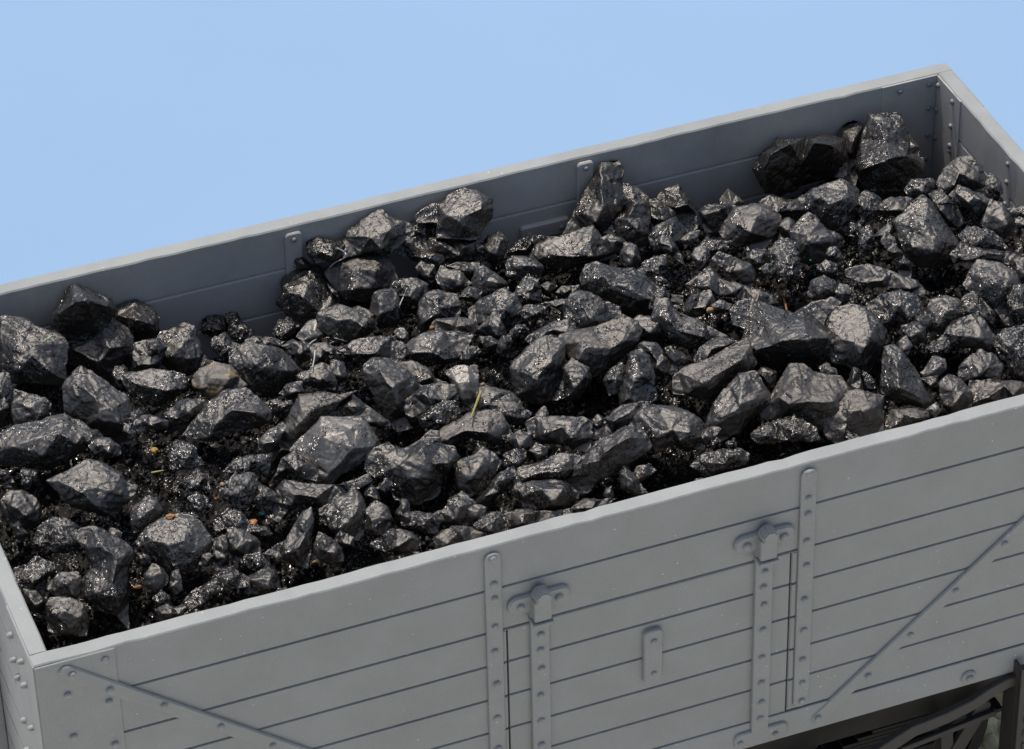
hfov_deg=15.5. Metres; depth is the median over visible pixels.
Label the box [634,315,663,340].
coal lump
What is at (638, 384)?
coal lump
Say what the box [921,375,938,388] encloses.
coal lump
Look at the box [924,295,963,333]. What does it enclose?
coal lump
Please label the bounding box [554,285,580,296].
coal lump
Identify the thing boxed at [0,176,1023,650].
coal slack
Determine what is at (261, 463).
coal lump
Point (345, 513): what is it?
coal lump
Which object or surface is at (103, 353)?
coal lump
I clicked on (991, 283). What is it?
coal lump
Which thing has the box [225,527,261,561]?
coal lump
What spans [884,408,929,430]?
coal lump
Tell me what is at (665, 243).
coal lump
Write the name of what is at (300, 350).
coal lump
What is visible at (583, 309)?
coal lump
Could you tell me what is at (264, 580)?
coal lump
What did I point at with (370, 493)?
coal lump
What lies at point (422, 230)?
coal lump
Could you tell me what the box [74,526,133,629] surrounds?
coal lump
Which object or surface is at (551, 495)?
coal lump
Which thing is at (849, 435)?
coal lump
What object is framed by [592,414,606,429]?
coal lump
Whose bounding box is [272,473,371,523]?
coal lump
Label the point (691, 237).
coal lump
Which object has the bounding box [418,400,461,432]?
coal lump
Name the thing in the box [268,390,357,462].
coal lump
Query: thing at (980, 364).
coal lump
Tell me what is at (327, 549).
coal lump
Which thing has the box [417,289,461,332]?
coal lump
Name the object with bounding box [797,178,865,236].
coal lump
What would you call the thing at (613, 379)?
coal lump
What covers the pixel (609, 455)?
coal lump
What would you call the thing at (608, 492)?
coal lump
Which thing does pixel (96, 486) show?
coal lump
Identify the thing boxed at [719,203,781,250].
coal lump
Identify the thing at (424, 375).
coal lump
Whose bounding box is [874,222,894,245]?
coal lump
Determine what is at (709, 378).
coal lump
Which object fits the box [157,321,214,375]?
coal lump
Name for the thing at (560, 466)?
coal lump
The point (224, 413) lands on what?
coal lump
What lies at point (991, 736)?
ballast
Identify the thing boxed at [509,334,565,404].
coal lump
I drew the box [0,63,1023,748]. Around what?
open wagon
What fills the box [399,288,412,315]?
fibre
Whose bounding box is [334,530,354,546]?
coal lump
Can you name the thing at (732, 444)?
coal lump
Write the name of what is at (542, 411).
coal lump
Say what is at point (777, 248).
coal lump
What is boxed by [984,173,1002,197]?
coal lump
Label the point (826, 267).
coal lump
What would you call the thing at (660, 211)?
coal lump
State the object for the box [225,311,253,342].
coal lump
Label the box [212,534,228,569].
coal lump
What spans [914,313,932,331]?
coal lump
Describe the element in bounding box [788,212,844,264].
coal lump
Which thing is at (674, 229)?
coal lump
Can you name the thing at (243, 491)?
coal lump
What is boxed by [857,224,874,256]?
coal lump
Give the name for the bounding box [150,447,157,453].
grit
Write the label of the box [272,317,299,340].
coal lump
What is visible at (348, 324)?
coal lump
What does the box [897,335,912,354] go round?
coal lump
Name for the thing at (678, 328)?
coal lump
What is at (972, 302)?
coal lump
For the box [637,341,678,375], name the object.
coal lump
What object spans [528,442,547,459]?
coal lump
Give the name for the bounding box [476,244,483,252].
coal lump
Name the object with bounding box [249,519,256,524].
grit
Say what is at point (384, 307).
coal lump
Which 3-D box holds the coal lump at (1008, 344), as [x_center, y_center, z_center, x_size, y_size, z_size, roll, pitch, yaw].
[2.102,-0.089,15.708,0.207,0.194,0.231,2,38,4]
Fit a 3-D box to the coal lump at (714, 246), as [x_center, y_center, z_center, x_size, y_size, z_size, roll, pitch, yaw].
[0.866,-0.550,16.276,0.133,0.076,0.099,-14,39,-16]
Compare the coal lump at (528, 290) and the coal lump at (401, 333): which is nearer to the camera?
the coal lump at (401, 333)
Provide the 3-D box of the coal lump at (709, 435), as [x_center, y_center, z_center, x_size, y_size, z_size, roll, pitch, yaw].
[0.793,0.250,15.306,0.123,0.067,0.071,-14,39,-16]
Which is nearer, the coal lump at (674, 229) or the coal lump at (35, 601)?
the coal lump at (35, 601)
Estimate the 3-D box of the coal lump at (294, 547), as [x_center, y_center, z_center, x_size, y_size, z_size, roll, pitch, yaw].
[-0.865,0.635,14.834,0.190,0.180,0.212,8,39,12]
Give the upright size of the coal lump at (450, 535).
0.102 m
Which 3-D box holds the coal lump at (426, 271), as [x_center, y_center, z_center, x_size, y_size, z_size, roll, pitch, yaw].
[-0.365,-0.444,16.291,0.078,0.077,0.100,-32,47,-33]
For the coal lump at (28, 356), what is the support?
on the coal slack
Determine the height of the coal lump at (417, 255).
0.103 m
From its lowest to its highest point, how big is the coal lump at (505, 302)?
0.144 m
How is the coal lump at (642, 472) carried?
on the coal slack
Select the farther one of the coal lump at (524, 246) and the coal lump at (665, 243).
the coal lump at (524, 246)
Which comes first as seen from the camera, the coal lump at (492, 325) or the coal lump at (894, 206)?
the coal lump at (492, 325)
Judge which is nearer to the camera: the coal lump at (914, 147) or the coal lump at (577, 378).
the coal lump at (577, 378)
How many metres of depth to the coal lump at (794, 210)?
16.64 m
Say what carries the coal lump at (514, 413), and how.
on the coal slack
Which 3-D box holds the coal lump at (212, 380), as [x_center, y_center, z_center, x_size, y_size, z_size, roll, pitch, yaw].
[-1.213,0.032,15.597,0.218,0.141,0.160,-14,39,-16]
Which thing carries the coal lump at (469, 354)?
on the coal lump at (433, 348)
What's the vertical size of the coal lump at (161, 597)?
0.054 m
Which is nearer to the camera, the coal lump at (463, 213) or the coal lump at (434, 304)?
the coal lump at (434, 304)
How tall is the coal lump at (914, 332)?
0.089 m
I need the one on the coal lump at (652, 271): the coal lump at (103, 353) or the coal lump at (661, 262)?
the coal lump at (661, 262)
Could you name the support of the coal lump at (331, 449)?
on the coal slack
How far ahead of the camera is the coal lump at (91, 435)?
15.18 m
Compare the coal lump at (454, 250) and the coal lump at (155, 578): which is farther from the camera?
the coal lump at (454, 250)
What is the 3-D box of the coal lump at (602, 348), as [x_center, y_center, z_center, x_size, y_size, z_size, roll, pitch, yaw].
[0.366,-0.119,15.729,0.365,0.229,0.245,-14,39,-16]
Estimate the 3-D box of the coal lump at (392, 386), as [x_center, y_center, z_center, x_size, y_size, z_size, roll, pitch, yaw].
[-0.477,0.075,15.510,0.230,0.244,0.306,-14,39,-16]
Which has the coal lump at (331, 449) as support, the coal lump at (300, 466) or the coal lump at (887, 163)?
the coal lump at (300, 466)
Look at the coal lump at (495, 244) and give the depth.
16.38 m
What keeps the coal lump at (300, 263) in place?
on the coal lump at (305, 296)
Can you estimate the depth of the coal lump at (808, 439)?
15.30 m
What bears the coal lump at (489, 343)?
on the coal slack
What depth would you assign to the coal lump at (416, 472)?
15.10 m
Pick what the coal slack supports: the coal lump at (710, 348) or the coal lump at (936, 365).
the coal lump at (936, 365)
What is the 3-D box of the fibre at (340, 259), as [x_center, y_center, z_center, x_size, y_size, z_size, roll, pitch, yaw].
[-0.750,-0.505,16.279,0.081,0.103,0.023,4,38,7]
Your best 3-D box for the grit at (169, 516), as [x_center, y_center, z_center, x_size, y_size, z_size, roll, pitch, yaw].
[-1.337,0.555,14.759,0.041,0.019,0.024,-14,39,-16]
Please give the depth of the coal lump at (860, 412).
15.36 m
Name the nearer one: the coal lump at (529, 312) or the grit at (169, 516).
the grit at (169, 516)
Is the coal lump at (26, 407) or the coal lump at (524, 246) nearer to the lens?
the coal lump at (26, 407)
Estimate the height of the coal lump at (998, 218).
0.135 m
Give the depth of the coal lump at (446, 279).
16.18 m
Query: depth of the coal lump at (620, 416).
15.33 m
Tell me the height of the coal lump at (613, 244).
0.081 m
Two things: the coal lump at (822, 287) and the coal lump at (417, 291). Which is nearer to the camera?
the coal lump at (822, 287)
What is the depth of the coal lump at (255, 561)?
14.71 m
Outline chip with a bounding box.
[706,307,713,312]
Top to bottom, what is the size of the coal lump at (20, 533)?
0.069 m
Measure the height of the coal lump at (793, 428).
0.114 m
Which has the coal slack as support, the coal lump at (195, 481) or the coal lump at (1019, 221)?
the coal lump at (195, 481)
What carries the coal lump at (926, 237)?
on the coal slack
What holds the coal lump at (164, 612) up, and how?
on the coal slack
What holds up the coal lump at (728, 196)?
on the coal slack
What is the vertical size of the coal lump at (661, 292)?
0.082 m
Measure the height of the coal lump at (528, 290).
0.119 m
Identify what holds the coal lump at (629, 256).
on the coal slack
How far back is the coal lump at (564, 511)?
14.98 m
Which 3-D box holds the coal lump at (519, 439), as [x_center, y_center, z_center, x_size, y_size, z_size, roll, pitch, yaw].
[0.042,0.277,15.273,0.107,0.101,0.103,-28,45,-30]
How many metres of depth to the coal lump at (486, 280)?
16.12 m
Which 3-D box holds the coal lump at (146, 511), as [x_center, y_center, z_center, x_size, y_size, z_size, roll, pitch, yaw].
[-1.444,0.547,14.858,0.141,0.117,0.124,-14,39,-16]
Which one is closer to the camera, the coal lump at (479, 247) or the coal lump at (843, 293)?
the coal lump at (843, 293)
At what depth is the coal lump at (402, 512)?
14.92 m
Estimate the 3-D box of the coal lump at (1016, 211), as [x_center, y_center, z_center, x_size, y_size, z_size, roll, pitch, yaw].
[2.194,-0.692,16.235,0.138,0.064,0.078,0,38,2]
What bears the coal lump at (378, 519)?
on the coal slack
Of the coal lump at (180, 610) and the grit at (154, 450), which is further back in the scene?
the grit at (154, 450)
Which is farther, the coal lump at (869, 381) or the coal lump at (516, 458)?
the coal lump at (869, 381)
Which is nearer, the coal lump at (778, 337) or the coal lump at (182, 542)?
the coal lump at (182, 542)
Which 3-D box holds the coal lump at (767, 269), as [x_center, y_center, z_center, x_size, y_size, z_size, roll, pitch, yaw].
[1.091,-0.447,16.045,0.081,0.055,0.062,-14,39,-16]
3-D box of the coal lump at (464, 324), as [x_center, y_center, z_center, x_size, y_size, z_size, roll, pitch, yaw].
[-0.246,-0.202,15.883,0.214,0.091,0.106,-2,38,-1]
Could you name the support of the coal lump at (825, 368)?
on the coal lump at (804, 391)
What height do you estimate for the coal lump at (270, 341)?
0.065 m
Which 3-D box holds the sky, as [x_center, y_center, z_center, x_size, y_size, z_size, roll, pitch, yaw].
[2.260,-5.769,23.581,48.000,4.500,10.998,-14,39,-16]
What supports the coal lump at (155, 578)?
on the coal slack
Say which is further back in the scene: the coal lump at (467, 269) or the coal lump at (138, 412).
the coal lump at (467, 269)
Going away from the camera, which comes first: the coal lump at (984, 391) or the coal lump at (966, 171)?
the coal lump at (984, 391)
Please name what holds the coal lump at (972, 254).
on the coal slack
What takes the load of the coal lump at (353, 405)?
on the coal slack
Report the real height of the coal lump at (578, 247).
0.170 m
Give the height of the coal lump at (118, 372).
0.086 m
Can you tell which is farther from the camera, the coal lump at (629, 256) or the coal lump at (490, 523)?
the coal lump at (629, 256)
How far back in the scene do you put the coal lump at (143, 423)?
15.27 m
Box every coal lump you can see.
[0,314,68,386]
[0,372,13,428]
[0,414,90,470]
[0,469,14,484]
[0,489,40,531]
[11,388,51,424]
[12,521,29,542]
[12,555,56,598]
[18,468,38,489]
[23,588,46,613]
[33,516,78,554]
[45,596,89,636]
[46,459,138,516]
[46,571,81,598]
[50,283,116,343]
[62,365,140,444]
[68,317,135,389]
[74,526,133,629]
[84,429,103,448]
[88,437,120,457]
[108,526,122,537]
[112,365,127,388]
[113,299,159,341]
[120,368,187,407]
[123,423,135,440]
[128,407,143,424]
[129,414,168,433]
[130,495,163,533]
[132,337,167,371]
[135,512,212,574]
[136,552,151,565]
[143,563,168,591]
[152,589,170,605]
[154,603,175,620]
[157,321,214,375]
[164,398,206,425]
[167,439,203,470]
[168,569,183,594]
[174,605,188,617]
[179,387,272,441]
[179,566,250,614]
[184,470,206,495]
[187,491,208,517]
[192,362,248,399]
[198,552,212,566]
[201,314,227,337]
[211,332,239,360]
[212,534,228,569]
[213,508,273,537]
[218,471,276,511]
[223,453,272,475]
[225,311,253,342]
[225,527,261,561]
[228,341,299,397]
[240,551,270,570]
[244,335,284,347]
[244,566,279,594]
[258,422,286,451]
[263,507,313,569]
[265,398,293,412]
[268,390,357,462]
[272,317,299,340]
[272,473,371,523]
[273,450,318,480]
[275,263,342,328]
[275,587,287,591]
[279,381,304,399]
[281,339,311,361]
[289,415,378,484]
[294,257,308,270]
[295,362,337,390]
[296,319,324,343]
[305,236,344,264]
[309,342,341,363]
[313,531,344,564]
[316,303,377,343]
[318,488,365,540]
[324,251,397,302]
[326,282,337,296]
[329,359,347,384]
[329,394,391,426]
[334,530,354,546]
[337,335,406,366]
[342,209,414,257]
[362,483,380,503]
[363,357,422,432]
[363,500,392,537]
[364,429,460,505]
[369,288,401,329]
[370,527,420,552]
[376,478,392,493]
[391,277,428,305]
[393,244,446,270]
[394,327,408,343]
[395,498,410,522]
[398,360,450,384]
[399,330,474,366]
[400,509,442,535]
[403,235,483,264]
[403,383,458,418]
[411,221,436,237]
[414,186,492,240]
[415,261,435,283]
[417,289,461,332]
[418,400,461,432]
[429,317,478,335]
[432,526,483,547]
[435,265,470,291]
[439,409,511,445]
[441,491,475,525]
[444,364,479,407]
[445,262,480,276]
[453,447,501,497]
[458,286,482,302]
[460,345,480,364]
[467,504,487,522]
[468,287,522,328]
[471,264,508,296]
[472,511,509,535]
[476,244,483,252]
[476,311,506,340]
[476,385,520,410]
[476,465,516,510]
[479,336,497,351]
[481,231,509,265]
[492,400,532,424]
[496,335,512,355]
[502,234,554,261]
[502,433,513,443]
[503,448,526,469]
[504,509,558,527]
[505,255,543,282]
[507,324,528,338]
[508,429,533,452]
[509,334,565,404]
[510,478,525,503]
[514,274,541,305]
[516,453,581,482]
[517,304,547,319]
[518,479,579,510]
[524,317,572,343]
[525,416,593,452]
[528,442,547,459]
[529,225,615,267]
[534,406,548,416]
[540,281,557,293]
[543,299,566,312]
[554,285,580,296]
[556,508,573,516]
[557,313,642,377]
[562,160,624,233]
[563,290,621,328]
[563,358,591,401]
[565,425,653,495]
[567,322,576,330]
[569,498,616,512]
[579,261,684,317]
[592,401,651,439]
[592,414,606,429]
[599,234,624,253]
[601,183,651,250]
[603,362,625,395]
[603,485,613,498]
[618,348,657,405]
[619,241,641,268]
[619,465,647,494]
[628,402,718,454]
[633,463,656,481]
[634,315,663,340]
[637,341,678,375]
[638,265,658,276]
[641,254,668,274]
[648,216,689,251]
[648,286,671,309]
[649,198,676,230]
[651,297,736,348]
[654,276,668,286]
[655,234,685,266]
[656,184,698,231]
[664,345,689,369]
[672,337,757,402]
[681,289,714,316]
[682,230,699,247]
[685,266,778,304]
[689,448,749,475]
[691,242,710,270]
[693,337,734,362]
[699,203,736,233]
[700,237,729,255]
[700,426,721,445]
[705,370,770,440]
[709,300,732,314]
[710,437,722,445]
[712,251,756,286]
[719,188,743,205]
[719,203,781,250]
[725,437,736,448]
[728,297,841,369]
[746,248,774,269]
[750,414,820,444]
[752,135,847,196]
[757,367,776,389]
[758,195,806,221]
[758,263,776,275]
[758,363,849,431]
[768,238,800,263]
[774,244,803,282]
[777,217,795,238]
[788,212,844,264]
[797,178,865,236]
[803,435,814,441]
[807,275,837,300]
[817,259,838,276]
[818,362,837,374]
[822,388,884,443]
[825,246,843,261]
[827,304,887,372]
[835,283,851,301]
[836,423,847,437]
[837,120,862,185]
[844,264,925,297]
[844,430,859,440]
[846,367,863,389]
[848,222,859,236]
[854,112,925,200]
[857,190,881,224]
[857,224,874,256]
[862,371,875,389]
[865,289,924,324]
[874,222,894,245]
[880,196,913,216]
[880,231,911,277]
[880,344,932,408]
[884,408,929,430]
[893,194,959,268]
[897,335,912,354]
[900,321,926,344]
[904,178,936,198]
[909,134,919,156]
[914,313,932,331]
[920,356,946,376]
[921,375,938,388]
[923,313,995,352]
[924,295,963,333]
[925,402,939,417]
[928,188,964,232]
[936,155,985,197]
[938,374,972,413]
[948,184,989,216]
[949,242,969,264]
[952,246,1023,265]
[957,349,1004,381]
[958,226,1008,249]
[960,292,995,325]
[962,259,1021,325]
[968,379,1023,405]
[980,199,1016,237]
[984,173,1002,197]
[993,324,1023,380]
[1006,206,1023,217]
[1006,283,1023,323]
[1013,257,1023,283]
[1014,216,1023,228]
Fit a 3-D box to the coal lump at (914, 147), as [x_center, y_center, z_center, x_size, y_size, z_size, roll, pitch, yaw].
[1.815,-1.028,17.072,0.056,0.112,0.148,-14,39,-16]
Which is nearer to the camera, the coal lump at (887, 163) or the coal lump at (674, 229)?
the coal lump at (674, 229)
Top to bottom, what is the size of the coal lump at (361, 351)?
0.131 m
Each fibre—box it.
[308,337,346,344]
[329,248,346,267]
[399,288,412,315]
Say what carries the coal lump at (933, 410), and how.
on the coal slack
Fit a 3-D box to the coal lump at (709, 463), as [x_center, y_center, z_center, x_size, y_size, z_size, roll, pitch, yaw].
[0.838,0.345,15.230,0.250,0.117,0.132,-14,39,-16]
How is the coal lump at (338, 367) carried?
on the coal lump at (321, 375)
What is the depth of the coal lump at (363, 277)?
16.29 m
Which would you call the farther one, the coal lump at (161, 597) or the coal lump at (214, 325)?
the coal lump at (214, 325)
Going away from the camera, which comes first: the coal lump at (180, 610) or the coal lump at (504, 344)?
the coal lump at (180, 610)
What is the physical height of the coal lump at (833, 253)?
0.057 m
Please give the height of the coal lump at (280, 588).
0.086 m
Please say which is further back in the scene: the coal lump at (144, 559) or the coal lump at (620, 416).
the coal lump at (620, 416)
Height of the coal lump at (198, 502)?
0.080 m
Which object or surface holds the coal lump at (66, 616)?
on the coal slack
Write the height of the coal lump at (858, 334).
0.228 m
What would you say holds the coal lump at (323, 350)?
on the coal slack
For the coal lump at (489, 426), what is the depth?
15.27 m
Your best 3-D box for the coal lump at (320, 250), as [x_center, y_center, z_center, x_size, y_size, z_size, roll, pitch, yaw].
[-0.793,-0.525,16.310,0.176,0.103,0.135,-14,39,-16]
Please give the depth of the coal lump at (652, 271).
16.10 m
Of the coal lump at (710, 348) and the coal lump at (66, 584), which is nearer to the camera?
the coal lump at (66, 584)
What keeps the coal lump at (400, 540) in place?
on the coal slack
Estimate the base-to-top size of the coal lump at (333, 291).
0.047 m
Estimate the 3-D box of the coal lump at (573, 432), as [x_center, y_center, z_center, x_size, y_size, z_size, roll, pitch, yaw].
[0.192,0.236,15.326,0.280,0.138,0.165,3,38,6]
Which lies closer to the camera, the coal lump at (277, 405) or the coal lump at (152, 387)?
the coal lump at (277, 405)
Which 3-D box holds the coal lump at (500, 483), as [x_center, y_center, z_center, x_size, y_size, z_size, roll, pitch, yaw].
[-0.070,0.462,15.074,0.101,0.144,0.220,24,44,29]
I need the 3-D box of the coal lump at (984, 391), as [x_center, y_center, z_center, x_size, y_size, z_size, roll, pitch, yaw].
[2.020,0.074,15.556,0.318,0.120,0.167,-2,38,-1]
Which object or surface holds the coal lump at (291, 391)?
on the coal slack
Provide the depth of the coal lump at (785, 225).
16.38 m
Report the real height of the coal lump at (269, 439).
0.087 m
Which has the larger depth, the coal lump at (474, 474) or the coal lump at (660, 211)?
the coal lump at (660, 211)
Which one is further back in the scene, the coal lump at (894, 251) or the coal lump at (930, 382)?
the coal lump at (894, 251)
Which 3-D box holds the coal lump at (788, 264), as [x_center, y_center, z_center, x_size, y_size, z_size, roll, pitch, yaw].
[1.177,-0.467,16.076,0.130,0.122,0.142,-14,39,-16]
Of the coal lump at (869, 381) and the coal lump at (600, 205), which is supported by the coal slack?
the coal lump at (600, 205)
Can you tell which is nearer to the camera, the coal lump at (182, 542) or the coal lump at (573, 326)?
the coal lump at (182, 542)
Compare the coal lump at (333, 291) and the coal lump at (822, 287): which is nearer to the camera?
the coal lump at (822, 287)
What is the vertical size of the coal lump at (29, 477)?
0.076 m
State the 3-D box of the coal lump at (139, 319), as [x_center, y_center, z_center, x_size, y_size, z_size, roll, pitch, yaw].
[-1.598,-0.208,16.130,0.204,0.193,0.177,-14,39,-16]
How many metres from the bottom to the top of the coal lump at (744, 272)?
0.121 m
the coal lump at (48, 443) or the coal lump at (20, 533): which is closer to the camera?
the coal lump at (20, 533)
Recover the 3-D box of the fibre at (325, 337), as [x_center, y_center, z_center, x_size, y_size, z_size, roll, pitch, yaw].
[-0.763,-0.140,16.027,0.148,0.218,0.334,3,38,5]
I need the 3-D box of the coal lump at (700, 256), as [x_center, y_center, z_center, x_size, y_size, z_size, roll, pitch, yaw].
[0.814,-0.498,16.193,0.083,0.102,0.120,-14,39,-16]
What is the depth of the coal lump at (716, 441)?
15.27 m
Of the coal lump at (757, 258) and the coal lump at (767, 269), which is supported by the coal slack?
the coal lump at (757, 258)
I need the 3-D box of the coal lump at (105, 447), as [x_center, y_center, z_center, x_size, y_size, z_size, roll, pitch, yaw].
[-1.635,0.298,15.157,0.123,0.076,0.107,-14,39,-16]
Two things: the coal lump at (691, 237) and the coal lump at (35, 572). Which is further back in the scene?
the coal lump at (691, 237)
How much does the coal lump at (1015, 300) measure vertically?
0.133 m
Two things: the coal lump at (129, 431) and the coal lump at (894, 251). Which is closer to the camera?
the coal lump at (129, 431)
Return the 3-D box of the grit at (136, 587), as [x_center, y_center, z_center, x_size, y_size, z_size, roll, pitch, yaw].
[-1.477,0.839,14.883,0.036,0.017,0.022,-14,39,-16]
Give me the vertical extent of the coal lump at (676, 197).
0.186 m
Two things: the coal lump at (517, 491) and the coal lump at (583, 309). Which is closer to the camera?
the coal lump at (517, 491)
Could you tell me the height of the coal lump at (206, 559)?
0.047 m
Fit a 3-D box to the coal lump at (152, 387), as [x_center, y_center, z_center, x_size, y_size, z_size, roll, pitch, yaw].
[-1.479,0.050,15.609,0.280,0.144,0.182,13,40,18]
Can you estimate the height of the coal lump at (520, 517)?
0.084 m
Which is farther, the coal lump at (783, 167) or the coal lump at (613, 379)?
the coal lump at (783, 167)
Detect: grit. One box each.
[133,585,141,589]
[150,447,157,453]
[165,514,175,518]
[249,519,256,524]
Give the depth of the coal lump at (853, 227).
16.29 m
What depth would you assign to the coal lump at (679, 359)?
15.59 m
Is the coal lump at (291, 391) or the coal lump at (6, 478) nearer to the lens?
the coal lump at (6, 478)
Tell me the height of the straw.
0.021 m
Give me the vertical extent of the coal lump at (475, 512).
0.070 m
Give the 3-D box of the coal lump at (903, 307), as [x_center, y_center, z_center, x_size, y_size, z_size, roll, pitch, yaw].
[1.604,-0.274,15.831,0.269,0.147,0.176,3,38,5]
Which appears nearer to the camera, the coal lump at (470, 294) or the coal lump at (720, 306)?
the coal lump at (720, 306)
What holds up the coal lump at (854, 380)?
on the coal lump at (860, 412)
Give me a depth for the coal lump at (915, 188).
16.52 m
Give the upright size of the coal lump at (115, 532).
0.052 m
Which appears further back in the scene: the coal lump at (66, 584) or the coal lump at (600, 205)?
the coal lump at (600, 205)
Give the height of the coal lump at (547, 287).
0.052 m
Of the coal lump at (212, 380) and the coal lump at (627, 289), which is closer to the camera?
the coal lump at (212, 380)
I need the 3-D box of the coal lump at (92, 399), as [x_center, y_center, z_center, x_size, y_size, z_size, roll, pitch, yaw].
[-1.669,0.135,15.429,0.370,0.272,0.224,21,43,26]
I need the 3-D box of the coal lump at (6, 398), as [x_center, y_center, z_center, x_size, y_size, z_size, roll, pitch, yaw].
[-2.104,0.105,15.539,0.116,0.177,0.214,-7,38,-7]
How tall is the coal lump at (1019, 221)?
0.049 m
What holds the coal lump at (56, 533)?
on the coal slack
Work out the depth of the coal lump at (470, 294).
16.06 m
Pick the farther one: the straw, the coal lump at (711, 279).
the coal lump at (711, 279)
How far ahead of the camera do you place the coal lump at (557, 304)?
15.95 m
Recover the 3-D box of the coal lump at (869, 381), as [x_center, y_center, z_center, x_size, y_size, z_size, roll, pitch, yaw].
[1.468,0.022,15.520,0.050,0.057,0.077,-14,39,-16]
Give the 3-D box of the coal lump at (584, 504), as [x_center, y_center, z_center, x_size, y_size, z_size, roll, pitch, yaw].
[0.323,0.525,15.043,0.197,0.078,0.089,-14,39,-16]
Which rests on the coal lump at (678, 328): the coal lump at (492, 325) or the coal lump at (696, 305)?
the coal lump at (696, 305)
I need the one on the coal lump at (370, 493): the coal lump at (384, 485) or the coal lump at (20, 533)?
the coal lump at (384, 485)
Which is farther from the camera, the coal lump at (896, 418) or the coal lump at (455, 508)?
the coal lump at (896, 418)
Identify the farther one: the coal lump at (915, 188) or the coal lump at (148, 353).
the coal lump at (915, 188)
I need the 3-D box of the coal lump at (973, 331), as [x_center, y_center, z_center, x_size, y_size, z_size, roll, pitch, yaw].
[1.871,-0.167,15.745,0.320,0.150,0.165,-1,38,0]
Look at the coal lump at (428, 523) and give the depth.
14.91 m
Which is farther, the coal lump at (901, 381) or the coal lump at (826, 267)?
the coal lump at (826, 267)
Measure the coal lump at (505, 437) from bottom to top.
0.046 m
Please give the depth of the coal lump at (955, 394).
15.48 m
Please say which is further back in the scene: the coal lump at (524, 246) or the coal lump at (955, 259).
the coal lump at (524, 246)
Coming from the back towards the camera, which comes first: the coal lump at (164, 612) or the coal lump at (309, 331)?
the coal lump at (309, 331)
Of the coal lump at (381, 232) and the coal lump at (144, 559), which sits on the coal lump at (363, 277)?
the coal lump at (381, 232)
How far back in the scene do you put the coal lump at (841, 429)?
15.33 m
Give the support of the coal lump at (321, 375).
on the coal slack
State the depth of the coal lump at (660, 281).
16.03 m
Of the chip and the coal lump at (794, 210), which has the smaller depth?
the chip
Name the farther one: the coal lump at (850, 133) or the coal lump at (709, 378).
the coal lump at (850, 133)
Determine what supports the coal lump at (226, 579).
on the coal slack
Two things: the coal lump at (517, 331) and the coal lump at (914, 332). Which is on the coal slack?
the coal lump at (517, 331)
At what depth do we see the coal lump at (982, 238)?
16.13 m
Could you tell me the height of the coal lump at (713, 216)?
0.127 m
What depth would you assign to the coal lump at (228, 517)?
14.82 m
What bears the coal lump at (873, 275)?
on the coal slack
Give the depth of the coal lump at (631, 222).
16.60 m
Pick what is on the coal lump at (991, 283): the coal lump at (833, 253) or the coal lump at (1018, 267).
the coal lump at (1018, 267)
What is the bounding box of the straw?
[470,391,481,419]
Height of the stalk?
0.318 m
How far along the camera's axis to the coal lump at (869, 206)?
16.47 m
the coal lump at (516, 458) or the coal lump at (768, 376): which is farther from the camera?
the coal lump at (768, 376)
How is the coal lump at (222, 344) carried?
on the coal slack
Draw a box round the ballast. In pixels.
[983,692,1002,748]
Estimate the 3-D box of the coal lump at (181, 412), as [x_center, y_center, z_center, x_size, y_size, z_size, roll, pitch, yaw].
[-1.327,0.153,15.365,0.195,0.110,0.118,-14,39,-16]
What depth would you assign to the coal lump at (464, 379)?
15.50 m
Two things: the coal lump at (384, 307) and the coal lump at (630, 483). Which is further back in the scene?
the coal lump at (384, 307)
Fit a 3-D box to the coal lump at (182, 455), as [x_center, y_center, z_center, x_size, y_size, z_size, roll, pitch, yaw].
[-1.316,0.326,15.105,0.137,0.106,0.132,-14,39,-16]
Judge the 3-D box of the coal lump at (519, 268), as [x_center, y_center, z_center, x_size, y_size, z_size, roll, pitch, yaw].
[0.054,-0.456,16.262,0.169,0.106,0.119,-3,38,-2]
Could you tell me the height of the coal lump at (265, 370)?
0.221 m
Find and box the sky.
[0,0,1023,284]
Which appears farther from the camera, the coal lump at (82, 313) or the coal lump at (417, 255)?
the coal lump at (417, 255)
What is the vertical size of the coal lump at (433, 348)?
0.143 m
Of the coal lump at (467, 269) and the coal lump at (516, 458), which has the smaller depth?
the coal lump at (516, 458)
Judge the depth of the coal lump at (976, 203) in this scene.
16.35 m
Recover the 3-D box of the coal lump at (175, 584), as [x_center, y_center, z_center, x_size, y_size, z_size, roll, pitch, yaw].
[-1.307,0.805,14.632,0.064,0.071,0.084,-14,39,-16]
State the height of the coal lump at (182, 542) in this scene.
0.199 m
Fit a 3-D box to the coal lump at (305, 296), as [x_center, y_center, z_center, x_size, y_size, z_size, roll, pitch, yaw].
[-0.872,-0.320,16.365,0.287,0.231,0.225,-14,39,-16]
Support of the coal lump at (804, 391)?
on the coal slack
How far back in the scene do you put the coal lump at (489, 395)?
15.42 m
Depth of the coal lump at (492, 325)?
15.82 m
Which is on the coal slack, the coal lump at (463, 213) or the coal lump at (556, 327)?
the coal lump at (556, 327)
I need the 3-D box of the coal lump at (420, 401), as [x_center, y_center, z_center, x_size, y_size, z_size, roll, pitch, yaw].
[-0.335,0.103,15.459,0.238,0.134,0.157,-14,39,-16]
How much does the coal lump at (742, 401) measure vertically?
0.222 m
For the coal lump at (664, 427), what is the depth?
15.27 m
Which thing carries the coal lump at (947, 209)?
on the coal slack
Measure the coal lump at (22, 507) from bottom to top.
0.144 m

